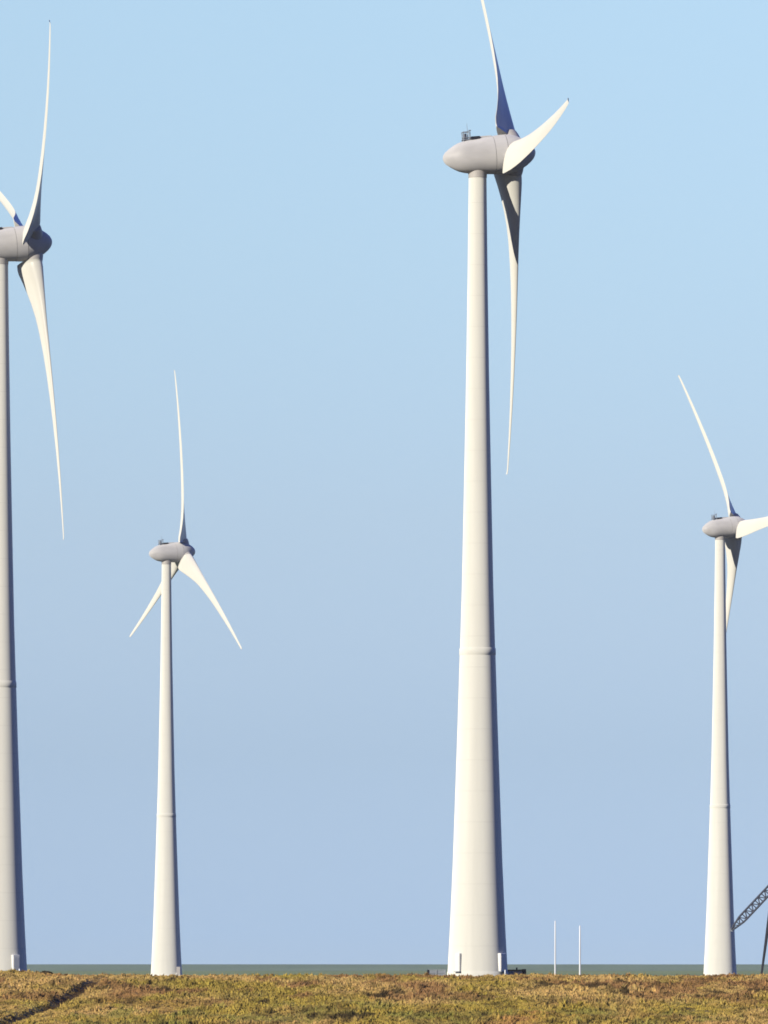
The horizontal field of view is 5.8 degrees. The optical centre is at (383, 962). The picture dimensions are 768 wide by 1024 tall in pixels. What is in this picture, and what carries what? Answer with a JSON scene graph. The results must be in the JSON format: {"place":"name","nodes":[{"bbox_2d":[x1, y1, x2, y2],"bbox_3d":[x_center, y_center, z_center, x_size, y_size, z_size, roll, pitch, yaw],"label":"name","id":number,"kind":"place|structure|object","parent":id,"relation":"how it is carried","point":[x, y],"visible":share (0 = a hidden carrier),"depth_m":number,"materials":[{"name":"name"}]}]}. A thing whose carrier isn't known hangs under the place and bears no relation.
{"place":"outdoors","nodes":[
{"label":"outdoors","id":0,"kind":"place"},
{"bbox_2d":[0,964,767,1023],"bbox_3d":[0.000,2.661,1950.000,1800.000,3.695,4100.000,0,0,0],"label":"ground","id":1,"kind":"structure","parent":0,"point":[406,969],"depth_m":3215.82,"materials":[{"name":"green plant"}]},
{"bbox_2d":[0,20,63,971],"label":"wind turbine","id":2,"kind":"object","parent":1,"relation":"on","point":[28,245],"visible":0.97,"depth_m":1037.42,"materials":[{"name":"metal"}]},
{"bbox_2d":[176,967,179,974],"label":"meter box","id":3,"kind":"object","parent":1,"relation":"on","point":[177,970],"visible":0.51,"depth_m":1789.67,"materials":[{"name":"white metal"}]},
{"bbox_2d":[176,967,179,974],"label":"box door","id":4,"kind":"structure","parent":3,"relation":"in","point":[177,968],"depth_m":1789.53,"materials":[{"name":"white metal"}]},
{"bbox_2d":[129,370,241,975],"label":"wind turbine","id":5,"kind":"object","parent":1,"relation":"on","point":[173,557],"visible":0.94,"depth_m":1791.29,"materials":[{"name":"metal"}]},
{"bbox_2d":[0,968,767,1023],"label":"grass","id":6,"kind":"structure","parent":1,"relation":"on","point":[195,999],"depth_m":553.46,"materials":[{"name":"green plant"}]},
{"bbox_2d":[427,969,445,975],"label":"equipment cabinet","id":7,"kind":"object","parent":1,"relation":"on","point":[441,972],"visible":0.6,"depth_m":933.60,"materials":[{"name":"metal"}]},
{"bbox_2d":[443,0,568,975],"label":"wind turbine","id":8,"kind":"object","parent":1,"relation":"on","point":[505,156],"visible":0.96,"depth_m":932.22,"materials":[{"name":"metal"}]},
{"bbox_2d":[508,967,525,974],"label":"equipment cabinet","id":9,"kind":"object","parent":1,"relation":"on","point":[513,972],"visible":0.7,"depth_m":934.46,"materials":[{"name":"metal"}]},
{"bbox_2d":[554,921,555,973],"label":"white pole","id":10,"kind":"object","parent":1,"relation":"on","point":[555,950],"visible":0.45,"depth_m":899.93,"materials":[{"name":"metal"}]},
{"bbox_2d":[579,926,580,974],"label":"white pole","id":11,"kind":"object","parent":1,"relation":"on","point":[579,950],"visible":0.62,"depth_m":1239.89,"materials":[{"name":"metal"}]},
{"bbox_2d":[678,375,767,974],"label":"wind turbine","id":12,"kind":"object","parent":1,"relation":"on","point":[730,531],"visible":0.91,"depth_m":1693.72,"materials":[{"name":"metal"}]},
{"bbox_2d":[730,885,767,973],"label":"lattice crane","id":13,"kind":"object","parent":1,"relation":"on","point":[752,911],"visible":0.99,"depth_m":1559.16,"materials":[{"name":"metal"}]},
{"bbox_2d":[0,0,767,963],"label":"sky","id":14,"kind":"structure","parent":0,"point":[258,203],"materials":[{"name":"blue"}]}
]}

